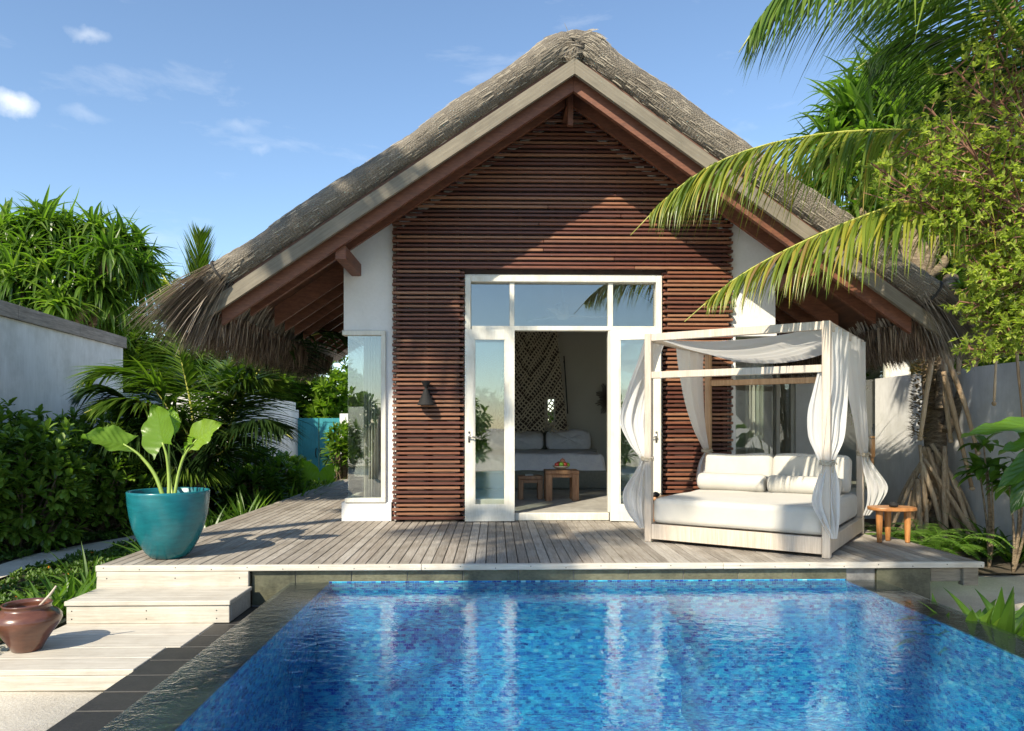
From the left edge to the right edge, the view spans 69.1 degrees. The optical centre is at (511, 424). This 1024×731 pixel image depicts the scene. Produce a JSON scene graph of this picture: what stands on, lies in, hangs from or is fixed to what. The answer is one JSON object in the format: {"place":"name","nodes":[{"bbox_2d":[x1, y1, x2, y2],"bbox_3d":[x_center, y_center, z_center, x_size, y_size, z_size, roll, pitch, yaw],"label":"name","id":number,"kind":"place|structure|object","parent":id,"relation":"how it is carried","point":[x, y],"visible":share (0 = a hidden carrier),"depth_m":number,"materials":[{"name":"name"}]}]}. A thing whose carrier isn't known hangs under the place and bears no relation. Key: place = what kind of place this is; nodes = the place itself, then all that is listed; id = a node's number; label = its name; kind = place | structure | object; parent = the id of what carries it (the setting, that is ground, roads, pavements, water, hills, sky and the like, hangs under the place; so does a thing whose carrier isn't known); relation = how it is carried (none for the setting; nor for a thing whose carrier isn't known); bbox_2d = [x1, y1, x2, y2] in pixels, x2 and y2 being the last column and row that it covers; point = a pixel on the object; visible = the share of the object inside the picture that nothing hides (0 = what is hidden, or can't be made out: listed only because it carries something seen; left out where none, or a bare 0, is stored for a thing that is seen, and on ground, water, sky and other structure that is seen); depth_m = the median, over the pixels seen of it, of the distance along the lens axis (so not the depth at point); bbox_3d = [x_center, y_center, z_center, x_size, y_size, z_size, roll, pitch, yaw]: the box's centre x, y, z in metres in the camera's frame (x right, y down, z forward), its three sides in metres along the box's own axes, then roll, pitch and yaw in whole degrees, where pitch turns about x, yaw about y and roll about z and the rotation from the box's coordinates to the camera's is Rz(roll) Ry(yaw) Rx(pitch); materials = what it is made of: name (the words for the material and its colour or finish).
{"place":"outdoors","nodes":[
{"label":"outdoors","id":0,"kind":"place"},
{"bbox_2d":[250,518,609,572],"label":"deck joists","id":1,"kind":"object","parent":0,"point":[470,534],"depth_m":8.05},
{"bbox_2d":[102,477,975,564],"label":"deck","id":2,"kind":"structure","parent":1,"relation":"on","point":[311,527],"depth_m":7.13,"materials":[{"name":"grey wood"}]},
{"bbox_2d":[126,487,209,558],"bbox_3d":[-2.983,0.858,6.461,0.668,0.578,0.668,0,0,-1],"label":"planter","id":3,"kind":"object","parent":2,"relation":"on","point":[165,525],"visible":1,"depth_m":6.23,"materials":[{"name":"ceramic"}]},
{"bbox_2d":[80,404,223,493],"bbox_3d":[-3.091,0.254,6.553,1.179,0.883,0.562,0,0,-1],"label":"elephant ear","id":4,"kind":"object","parent":3,"relation":"on","point":[160,427],"visible":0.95,"depth_m":6.50},
{"bbox_2d":[114,23,1012,520],"bbox_3d":[0.620,-1.534,11.012,9.453,5.368,7.211,0,0,-1],"label":"beach villa","id":5,"kind":"object","parent":2,"relation":"on","point":[452,247],"visible":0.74,"depth_m":8.80,"materials":[{"name":"wood"}]},
{"bbox_2d":[342,330,385,502],"bbox_3d":[-1.780,-0.098,9.646,0.515,2.045,1.630,0,0,-1],"label":"corner window","id":6,"kind":"structure","parent":5,"relation":"in","point":[357,497],"depth_m":8.84,"materials":[{"name":"paint"}]},
{"bbox_2d":[364,337,380,496],"bbox_3d":[-1.764,-0.075,9.362,0.211,2.250,0.098,0,0,-1],"label":"curtain","id":7,"kind":"object","parent":5,"relation":"hanging from","point":[372,416],"visible":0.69,"depth_m":9.35,"materials":[{"name":"fabric"}]},
{"bbox_2d":[417,381,434,404],"bbox_3d":[-1.006,-0.371,8.691,0.200,0.281,0.205,0,0,-1],"label":"wall lamp","id":8,"kind":"object","parent":5,"relation":"attached to","point":[425,398],"visible":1,"depth_m":8.64,"materials":[{"name":"black metal"}]},
{"bbox_2d":[465,329,514,520],"bbox_3d":[-0.261,0.007,8.758,0.587,2.262,0.095,0,0,-3],"label":"door","id":9,"kind":"structure","parent":5,"relation":"in","point":[506,511],"depth_m":8.76,"materials":[{"name":"paint"}]},
{"bbox_2d":[518,475,542,499],"bbox_3d":[0.260,0.890,10.640,0.351,0.334,0.281,0,0,-1],"label":"wooden stool","id":10,"kind":"object","parent":5,"relation":"on","point":[537,479],"visible":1,"depth_m":10.51,"materials":[{"name":"brown wood"}]},
{"bbox_2d":[496,325,568,432],"bbox_3d":[0.356,-0.810,13.258,1.308,1.913,0.168,0,0,-1],"label":"macrame hanging","id":11,"kind":"object","parent":5,"relation":"attached to","point":[538,376],"visible":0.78,"depth_m":13.21,"materials":[{"name":"fabric"}]},
{"bbox_2d":[475,431,606,489],"bbox_3d":[0.385,0.589,13.183,2.334,0.937,2.140,0,0,-1],"label":"bed","id":12,"kind":"object","parent":5,"relation":"on","point":[589,464],"visible":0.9,"depth_m":12.16,"materials":[{"name":"fabric"}]},
{"bbox_2d":[487,430,542,448],"bbox_3d":[0.061,0.290,13.755,1.039,0.414,0.303,0,0,-1],"label":"pillow","id":13,"kind":"object","parent":12,"relation":"on","point":[526,440],"visible":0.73,"depth_m":13.65,"materials":[{"name":"fabric"}]},
{"bbox_2d":[546,429,590,448],"bbox_3d":[1.044,0.290,13.778,0.838,0.414,0.303,0,0,-1],"label":"pillow","id":14,"kind":"object","parent":12,"relation":"on","point":[575,439],"visible":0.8,"depth_m":13.67,"materials":[{"name":"fabric"}]},
{"bbox_2d":[544,469,578,500],"bbox_3d":[0.693,0.845,10.489,0.471,0.423,0.377,0,0,-1],"label":"side table","id":15,"kind":"object","parent":5,"relation":"on","point":[571,474],"visible":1,"depth_m":10.31,"materials":[{"name":"brown wood"}]},
{"bbox_2d":[595,384,626,412],"bbox_3d":[1.924,-0.488,14.294,0.656,0.726,0.070,0,0,-1],"label":"wall ornament","id":16,"kind":"object","parent":5,"relation":"attached to","point":[604,399],"depth_m":14.27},
{"bbox_2d":[610,328,660,520],"bbox_3d":[1.445,0.007,8.738,0.596,2.262,0.096,0,0,13],"label":"door","id":17,"kind":"structure","parent":5,"relation":"in","point":[618,512],"depth_m":8.79,"materials":[{"name":"paint"}]},
{"bbox_2d":[729,333,776,453],"bbox_3d":[2.879,-0.098,9.756,0.583,2.045,1.630,0,0,-1],"label":"corner window","id":18,"kind":"structure","parent":5,"relation":"in","point":[733,365],"depth_m":8.94,"materials":[{"name":"white wood"}]},
{"bbox_2d":[746,363,762,453],"bbox_3d":[3.129,-0.075,9.577,0.228,2.250,0.098,0,0,-1],"label":"curtain","id":19,"kind":"object","parent":5,"relation":"hanging from","point":[754,418],"visible":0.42,"depth_m":9.57,"materials":[{"name":"fabric"}]},
{"bbox_2d":[645,320,863,558],"bbox_3d":[2.510,0.127,7.573,1.707,2.040,1.800,0,0,34],"label":"daybed","id":20,"kind":"object","parent":2,"relation":"on","point":[825,545],"visible":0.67,"depth_m":6.92,"materials":[{"name":"white wood"}]},
{"bbox_2d":[620,340,662,527],"bbox_3d":[1.393,0.082,7.510,0.607,1.890,0.240,0,0,-33],"label":"drape","id":21,"kind":"object","parent":20,"relation":"hanging from","point":[632,418],"visible":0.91,"depth_m":7.45,"materials":[{"name":"white fabric"}]},
{"bbox_2d":[676,349,708,482],"bbox_3d":[2.040,-0.058,8.353,0.140,1.610,0.987,0,0,28],"label":"drape","id":22,"kind":"object","parent":20,"relation":"hanging from","point":[692,391],"visible":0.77,"depth_m":8.43,"materials":[{"name":"white fabric"}]},
{"bbox_2d":[664,330,821,363],"bbox_3d":[2.510,-0.756,7.573,1.627,0.204,1.700,0,0,34],"label":"canopy cloth","id":23,"kind":"object","parent":20,"relation":"hanging from","point":[791,347],"visible":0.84,"depth_m":7.10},
{"bbox_2d":[654,489,856,534],"bbox_3d":[2.512,0.846,7.575,1.600,0.270,1.700,0,0,34],"label":"mattress","id":24,"kind":"object","parent":20,"relation":"on","point":[792,513],"visible":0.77,"depth_m":6.99,"materials":[{"name":"fabric"}]},
{"bbox_2d":[697,472,766,491],"bbox_3d":[2.396,0.627,8.107,0.724,0.190,0.198,0,0,34],"label":"bolster","id":25,"kind":"object","parent":24,"relation":"on","point":[735,482],"visible":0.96,"depth_m":8.02,"materials":[{"name":"fabric"}]},
{"bbox_2d":[705,453,773,489],"bbox_3d":[2.542,0.514,8.317,0.763,0.412,0.248,0,0,34],"label":"back cushion","id":26,"kind":"object","parent":24,"relation":"on","point":[756,463],"visible":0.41,"depth_m":8.23,"materials":[{"name":"fabric"}]},
{"bbox_2d":[767,475,841,494],"bbox_3d":[3.020,0.627,7.689,0.708,0.190,0.198,0,0,34],"label":"bolster","id":27,"kind":"object","parent":24,"relation":"on","point":[791,484],"visible":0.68,"depth_m":7.67,"materials":[{"name":"fabric"}]},
{"bbox_2d":[772,453,851,492],"bbox_3d":[3.178,0.513,7.891,0.780,0.418,0.255,0,0,34],"label":"back cushion","id":28,"kind":"object","parent":24,"relation":"on","point":[795,464],"visible":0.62,"depth_m":7.83,"materials":[{"name":"fabric"}]},
{"bbox_2d":[807,372,821,461],"bbox_3d":[2.632,-0.073,6.444,0.138,0.800,0.052,0,0,32],"label":"drape","id":29,"kind":"object","parent":20,"relation":"hanging from","point":[814,421],"visible":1,"depth_m":6.45,"materials":[{"name":"white fabric"}]},
{"bbox_2d":[812,327,848,538],"bbox_3d":[2.919,0.057,6.607,0.186,1.840,0.774,0,0,45],"label":"drape","id":30,"kind":"object","parent":20,"relation":"hanging from","point":[840,369],"visible":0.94,"depth_m":6.47,"materials":[{"name":"white fabric"}]},
{"bbox_2d":[848,336,887,514],"bbox_3d":[3.430,0.042,7.406,1.135,1.810,0.222,0,0,-45],"label":"drape","id":31,"kind":"object","parent":20,"relation":"hanging from","point":[877,487],"visible":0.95,"depth_m":7.61,"materials":[{"name":"white fabric"}]},
{"bbox_2d":[867,505,916,542],"bbox_3d":[3.716,0.975,7.268,0.439,0.345,0.303,0,0,-1],"label":"side table","id":32,"kind":"object","parent":2,"relation":"on","point":[888,510],"visible":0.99,"depth_m":7.22,"materials":[{"name":"brown wood"}]},
{"bbox_2d":[96,561,983,571],"bbox_3d":[0.282,1.173,6.150,7.345,0.049,0.043,0,0,-1],"label":"deck edge board","id":33,"kind":"object","parent":1,"relation":"attached to","point":[526,566],"visible":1,"depth_m":6.13,"materials":[{"name":"grey wood"}]},
{"bbox_2d":[930,568,977,585],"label":"deck beam","id":34,"kind":"structure","parent":1,"relation":"attached to","point":[965,576],"depth_m":6.26,"materials":[{"name":"grey wood"}]},
{"bbox_2d":[0,545,1023,730],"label":"ground","id":35,"kind":"structure","parent":0,"point":[33,710],"depth_m":4.47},
{"bbox_2d":[0,397,98,530],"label":"hedge shrub","id":36,"kind":"object","parent":35,"relation":"on","point":[19,416],"visible":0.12,"depth_m":9.70,"materials":[{"name":"green plant"}]},
{"bbox_2d":[0,417,104,552],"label":"hedge shrub","id":37,"kind":"object","parent":35,"relation":"on","point":[27,440],"visible":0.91,"depth_m":8.58,"materials":[{"name":"green plant"}]},
{"bbox_2d":[0,300,126,454],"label":"garden wall","id":38,"kind":"structure","parent":35,"relation":"on","point":[42,354],"depth_m":11.60,"materials":[{"name":"paint"}]},
{"bbox_2d":[123,305,221,392],"bbox_3d":[-11.504,-1.117,19.162,8.152,4.575,3.872,0,0,-1],"label":"background tree","id":39,"kind":"object","parent":35,"relation":"on","point":[128,353],"visible":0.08,"depth_m":18.73,"materials":[{"name":"green plant"}]},
{"bbox_2d":[110,392,239,500],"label":"garden wall","id":40,"kind":"structure","parent":35,"relation":"on","point":[153,402],"depth_m":13.60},
{"bbox_2d":[123,332,244,389],"bbox_3d":[-9.758,-0.538,20.782,5.420,4.479,3.306,0,0,-1],"label":"background tree","id":41,"kind":"object","parent":35,"relation":"on","point":[206,364],"visible":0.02,"depth_m":20.14,"materials":[{"name":"green plant"}]},
{"bbox_2d":[43,286,363,515],"bbox_3d":[-4.318,-0.239,11.283,4.439,3.587,4.112,0,0,-1],"label":"coconut palm","id":42,"kind":"object","parent":35,"relation":"on","point":[198,469],"visible":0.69,"depth_m":10.71,"materials":[{"name":"green plant"}]},
{"bbox_2d":[240,395,295,469],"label":"garden wall","id":43,"kind":"structure","parent":35,"relation":"on","point":[289,443],"depth_m":18.02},
{"bbox_2d":[251,455,315,497],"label":"leafy bush","id":44,"kind":"object","parent":35,"relation":"on","point":[291,473],"visible":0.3,"depth_m":13.12,"materials":[{"name":"green plant"}]},
{"bbox_2d":[260,449,319,488],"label":"leafy bush","id":45,"kind":"object","parent":35,"relation":"on","point":[295,459],"visible":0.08,"depth_m":14.88,"materials":[{"name":"green plant"}]},
{"bbox_2d":[296,410,298,455],"bbox_3d":[-5.891,0.627,19.866,0.300,2.046,0.320,0,0,-1],"label":"gate post","id":46,"kind":"object","parent":35,"relation":"on","point":[297,414],"visible":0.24,"depth_m":19.89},
{"bbox_2d":[298,418,339,479],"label":"garden gate","id":47,"kind":"structure","parent":46,"relation":"attached to","point":[311,445],"depth_m":19.86,"materials":[{"name":"paint"}]},
{"bbox_2d":[293,459,334,486],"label":"leafy bush","id":48,"kind":"object","parent":35,"relation":"on","point":[312,472],"visible":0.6,"depth_m":13.91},
{"bbox_2d":[271,354,363,415],"bbox_3d":[-6.730,-0.630,24.859,5.215,4.216,3.386,0,0,-1],"label":"background tree","id":49,"kind":"object","parent":35,"relation":"on","point":[343,366],"visible":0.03,"depth_m":24.52,"materials":[{"name":"green plant"}]},
{"bbox_2d":[299,368,363,417],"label":"background tree","id":50,"kind":"object","parent":35,"relation":"on","point":[324,390],"visible":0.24,"depth_m":22.41,"materials":[{"name":"green plant"}]},
{"bbox_2d":[320,417,363,480],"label":"leafy bush","id":51,"kind":"object","parent":35,"relation":"on","point":[345,449],"visible":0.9,"depth_m":15.70,"materials":[{"name":"green plant"}]},
{"bbox_2d":[340,407,363,476],"bbox_3d":[-2.843,0.587,19.938,3.480,2.126,0.320,0,0,-1],"label":"gate post","id":52,"kind":"object","parent":35,"relation":"on","point":[357,413],"visible":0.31,"depth_m":19.79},
{"bbox_2d":[631,0,1023,321],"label":"coconut palm","id":53,"kind":"object","parent":35,"relation":"on","point":[898,50],"visible":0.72,"depth_m":6.34,"materials":[{"name":"green plant"}]},
{"bbox_2d":[736,358,920,518],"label":"wing","id":54,"kind":"structure","parent":35,"relation":"on","point":[798,397],"depth_m":14.08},
{"bbox_2d":[771,374,785,454],"bbox_3d":[4.473,-0.025,12.460,0.241,2.250,0.097,0,0,-1],"label":"curtain","id":55,"kind":"object","parent":54,"relation":"hanging from","point":[782,418],"visible":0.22,"depth_m":12.48,"materials":[{"name":"fabric"}]},
{"bbox_2d":[774,358,910,491],"bbox_3d":[5.686,-0.065,12.188,2.761,2.330,0.100,0,0,-1],"label":"window frame","id":56,"kind":"structure","parent":54,"relation":"in","point":[885,374],"depth_m":12.11,"materials":[{"name":"paint"}]},
{"bbox_2d":[785,20,1023,543],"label":"screw pine","id":57,"kind":"object","parent":35,"relation":"on","point":[842,109],"visible":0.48,"depth_m":10.54,"materials":[{"name":"green plant"}]},
{"bbox_2d":[864,524,948,542],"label":"fern","id":58,"kind":"object","parent":35,"relation":"on","point":[899,533],"visible":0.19,"depth_m":8.23,"materials":[{"name":"green plant"}]},
{"bbox_2d":[867,530,975,555],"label":"fern","id":59,"kind":"object","parent":35,"relation":"on","point":[939,538],"visible":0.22,"depth_m":7.65,"materials":[{"name":"green plant"}]},
{"bbox_2d":[847,240,1014,424],"bbox_3d":[8.721,-1.536,14.906,5.875,4.895,3.340,0,0,-1],"label":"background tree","id":60,"kind":"object","parent":35,"relation":"on","point":[849,413],"depth_m":14.72,"materials":[{"name":"green plant"}]},
{"bbox_2d":[847,0,1023,371],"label":"leaved tree","id":61,"kind":"object","parent":35,"relation":"on","point":[988,180],"visible":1,"depth_m":5.89,"materials":[{"name":"green plant"}]},
{"bbox_2d":[875,361,1023,549],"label":"garden wall","id":62,"kind":"structure","parent":35,"relation":"on","point":[896,456],"depth_m":9.88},
{"bbox_2d":[935,207,1023,368],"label":"background tree","id":63,"kind":"object","parent":35,"relation":"on","point":[960,284],"visible":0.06,"depth_m":10.41,"materials":[{"name":"green plant"}]},
{"bbox_2d":[961,417,1023,516],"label":"broad leaf plant","id":64,"kind":"object","parent":35,"relation":"on","point":[1013,475],"visible":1,"depth_m":5.74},
{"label":"terrace frame","id":65,"kind":"structure","parent":35,"relation":"on","visible":0},
{"bbox_2d":[0,623,214,690],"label":"terrace boards","id":66,"kind":"object","parent":65,"relation":"on","point":[85,657],"visible":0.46,"depth_m":4.79,"materials":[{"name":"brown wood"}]},
{"bbox_2d":[0,598,62,653],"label":"urn","id":67,"kind":"object","parent":66,"relation":"on","point":[27,625],"visible":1,"depth_m":4.80,"materials":[{"name":"brown ceramic"}]},
{"bbox_2d":[64,571,251,623],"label":"steps","id":68,"kind":"structure","parent":66,"relation":"on","point":[162,597],"depth_m":5.66,"materials":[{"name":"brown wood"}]},
{"bbox_2d":[0,482,1023,650],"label":"garden soil","id":69,"kind":"structure","parent":0,"point":[999,565],"depth_m":8.16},
{"bbox_2d":[0,451,26,546],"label":"hedge shrub","id":70,"kind":"object","parent":69,"relation":"on","point":[6,493],"visible":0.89,"depth_m":8.06,"materials":[{"name":"green plant"}]},
{"bbox_2d":[8,569,89,614],"bbox_3d":[-3.607,1.322,5.795,0.552,0.397,0.847,0,0,-39],"label":"lily","id":71,"kind":"object","parent":69,"relation":"on","point":[55,601],"visible":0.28,"depth_m":5.81,"materials":[{"name":"green plant"}]},
{"bbox_2d":[19,570,96,616],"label":"lily","id":72,"kind":"object","parent":69,"relation":"on","point":[69,591],"visible":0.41,"depth_m":5.88,"materials":[{"name":"green plant"}]},
{"bbox_2d":[36,542,97,592],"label":"lily","id":73,"kind":"object","parent":69,"relation":"on","point":[87,574],"visible":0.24,"depth_m":6.47,"materials":[{"name":"green plant"}]},
{"bbox_2d":[40,570,95,596],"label":"lily","id":74,"kind":"object","parent":69,"relation":"on","point":[80,584],"visible":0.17,"depth_m":6.23,"materials":[{"name":"green plant"}]},
{"bbox_2d":[0,185,182,350],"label":"screw pine","id":75,"kind":"object","parent":69,"relation":"on","point":[93,271],"visible":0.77,"depth_m":14.86,"materials":[{"name":"green plant"}]},
{"bbox_2d":[28,420,166,538],"bbox_3d":[-5.656,0.757,10.130,1.744,1.661,1.777,0,0,30],"label":"hedge shrub","id":76,"kind":"object","parent":69,"relation":"on","point":[110,503],"visible":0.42,"depth_m":9.82,"materials":[{"name":"green plant"}]},
{"bbox_2d":[45,406,165,520],"bbox_3d":[-6.441,0.561,11.611,2.211,1.990,2.120,0,0,-1],"label":"hedge shrub","id":77,"kind":"object","parent":69,"relation":"on","point":[73,417],"visible":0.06,"depth_m":11.38,"materials":[{"name":"green plant"}]},
{"bbox_2d":[0,519,227,577],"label":"path","id":78,"kind":"structure","parent":69,"relation":"on","point":[6,568],"depth_m":8.31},
{"bbox_2d":[0,504,231,640],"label":"ground cover","id":79,"kind":"object","parent":69,"relation":"on","point":[74,565],"visible":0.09,"depth_m":7.87,"materials":[{"name":"green plant"}]},
{"bbox_2d":[106,526,141,558],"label":"lily","id":80,"kind":"object","parent":69,"relation":"on","point":[137,547],"visible":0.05,"depth_m":7.92,"materials":[{"name":"green plant"}]},
{"bbox_2d":[122,221,226,391],"bbox_3d":[-8.857,-1.689,18.004,3.746,6.552,3.510,0,0,-1],"label":"coconut palm","id":81,"kind":"object","parent":69,"relation":"on","point":[200,237],"visible":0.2,"depth_m":17.96,"materials":[{"name":"green plant"}]},
{"bbox_2d":[127,431,230,506],"bbox_3d":[-5.734,0.627,12.446,1.996,1.850,1.870,0,0,-1],"label":"hedge shrub","id":82,"kind":"object","parent":69,"relation":"on","point":[220,463],"visible":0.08,"depth_m":12.43,"materials":[{"name":"green plant"}]},
{"bbox_2d":[206,498,247,524],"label":"lily","id":83,"kind":"object","parent":69,"relation":"on","point":[209,518],"visible":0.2,"depth_m":10.54,"materials":[{"name":"green plant"}]},
{"bbox_2d":[211,487,279,518],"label":"lily","id":84,"kind":"object","parent":69,"relation":"on","point":[240,509],"visible":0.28,"depth_m":10.70,"materials":[{"name":"green plant"}]},
{"bbox_2d":[209,442,284,503],"bbox_3d":[-4.934,0.924,13.444,1.757,1.392,1.746,0,0,37],"label":"leafy bush","id":85,"kind":"object","parent":69,"relation":"on","point":[247,462],"visible":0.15,"depth_m":13.15,"materials":[{"name":"green plant"}]},
{"bbox_2d":[209,462,291,513],"bbox_3d":[-4.271,1.113,12.143,1.437,1.040,1.676,0,0,-1],"label":"leafy bush","id":86,"kind":"object","parent":69,"relation":"on","point":[241,477],"visible":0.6,"depth_m":11.84,"materials":[{"name":"green plant"}]},
{"bbox_2d":[223,487,289,513],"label":"lily","id":87,"kind":"object","parent":69,"relation":"on","point":[263,499],"visible":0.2,"depth_m":11.23,"materials":[{"name":"green plant"}]},
{"bbox_2d":[212,360,317,417],"bbox_3d":[-8.080,-0.891,22.816,4.186,3.484,3.144,0,0,-1],"label":"background tree","id":88,"kind":"object","parent":69,"relation":"on","point":[298,390],"visible":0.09,"depth_m":22.54,"materials":[{"name":"green plant"}]},
{"bbox_2d":[872,519,985,551],"bbox_3d":[4.646,1.290,8.412,1.254,0.357,1.263,0,0,-1],"label":"fern","id":89,"kind":"object","parent":69,"relation":"on","point":[943,532],"visible":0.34,"depth_m":8.35,"materials":[{"name":"green plant"}]},
{"bbox_2d":[891,526,1015,559],"bbox_3d":[4.565,1.295,7.860,1.267,0.346,1.267,0,0,-1],"label":"fern","id":90,"kind":"object","parent":69,"relation":"on","point":[956,547],"visible":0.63,"depth_m":7.66,"materials":[{"name":"green plant"}]},
{"bbox_2d":[952,432,1012,567],"bbox_3d":[5.122,0.825,7.986,0.584,1.494,0.696,0,0,-41],"label":"leafy sapling","id":91,"kind":"object","parent":69,"relation":"on","point":[980,471],"visible":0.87,"depth_m":7.99,"materials":[{"name":"green plant"}]},
{"bbox_2d":[944,512,1021,557],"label":"strap plant","id":92,"kind":"object","parent":69,"relation":"on","point":[984,543],"visible":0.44,"depth_m":8.53,"materials":[{"name":"green plant"}]},
{"bbox_2d":[960,520,1023,562],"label":"strap plant","id":93,"kind":"object","parent":69,"relation":"on","point":[1008,554],"visible":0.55,"depth_m":8.30,"materials":[{"name":"green plant"}]},
{"bbox_2d":[983,432,1023,574],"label":"leafy sapling","id":94,"kind":"object","parent":69,"relation":"on","point":[1016,553],"visible":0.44,"depth_m":7.79,"materials":[{"name":"green plant"}]},
{"bbox_2d":[0,0,1023,419],"label":"sky","id":95,"kind":"structure","parent":0,"point":[228,115],"materials":[{"name":"blue"}]},
{"bbox_2d":[99,579,1023,730],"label":"pool water","id":96,"kind":"structure","parent":0,"point":[778,655],"depth_m":4.06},
{"bbox_2d":[329,579,845,581],"bbox_3d":[0.755,1.847,1.603,4.316,1.106,9.170,0,0,-1],"label":"pool basin","id":97,"kind":"object","parent":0,"point":[584,580],"visible":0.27,"depth_m":6.19,"materials":[{"name":"tile"}]},
{"bbox_2d":[252,568,874,605],"bbox_3d":[0.452,1.427,6.288,5.200,0.446,0.188,0,0,-1],"label":"pool edge","id":98,"kind":"object","parent":97,"relation":"attached to","point":[860,573],"depth_m":6.25,"materials":[{"name":"tile"}]},
{"bbox_2d":[252,568,930,604],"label":"pool edge tiles","id":99,"kind":"object","parent":98,"relation":"attached to","point":[266,585],"visible":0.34,"depth_m":6.19,"materials":[{"name":"tile"}]},
{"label":"pool ledge","id":100,"kind":"structure","parent":97,"relation":"attached to","visible":0},
{"bbox_2d":[906,586,1023,635],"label":"lily","id":101,"kind":"object","parent":100,"relation":"on","point":[1010,620],"visible":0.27,"depth_m":4.84,"materials":[{"name":"green plant"}]},
{"bbox_2d":[919,599,1022,625],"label":"lily","id":102,"kind":"object","parent":100,"relation":"on","point":[971,616],"visible":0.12,"depth_m":4.91,"materials":[{"name":"green plant"}]},
{"bbox_2d":[975,589,1023,636],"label":"lily","id":103,"kind":"object","parent":100,"relation":"on","point":[988,604],"visible":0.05,"depth_m":5.20,"materials":[{"name":"green plant"}]},
{"bbox_2d":[868,436,874,464],"bbox_3d":[6.424,0.656,13.080,0.442,0.908,0.450,0,0,-1],"label":"post","id":104,"kind":"object","parent":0,"point":[871,444],"visible":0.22,"depth_m":12.87,"materials":[{"name":"brown wood"}]},
{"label":"channel bed","id":105,"kind":"structure","parent":0,"visible":0},
{"bbox_2d":[46,607,257,730],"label":"channel tiles","id":106,"kind":"object","parent":105,"relation":"on","point":[105,707],"visible":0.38,"depth_m":4.25,"materials":[{"name":"tile"}]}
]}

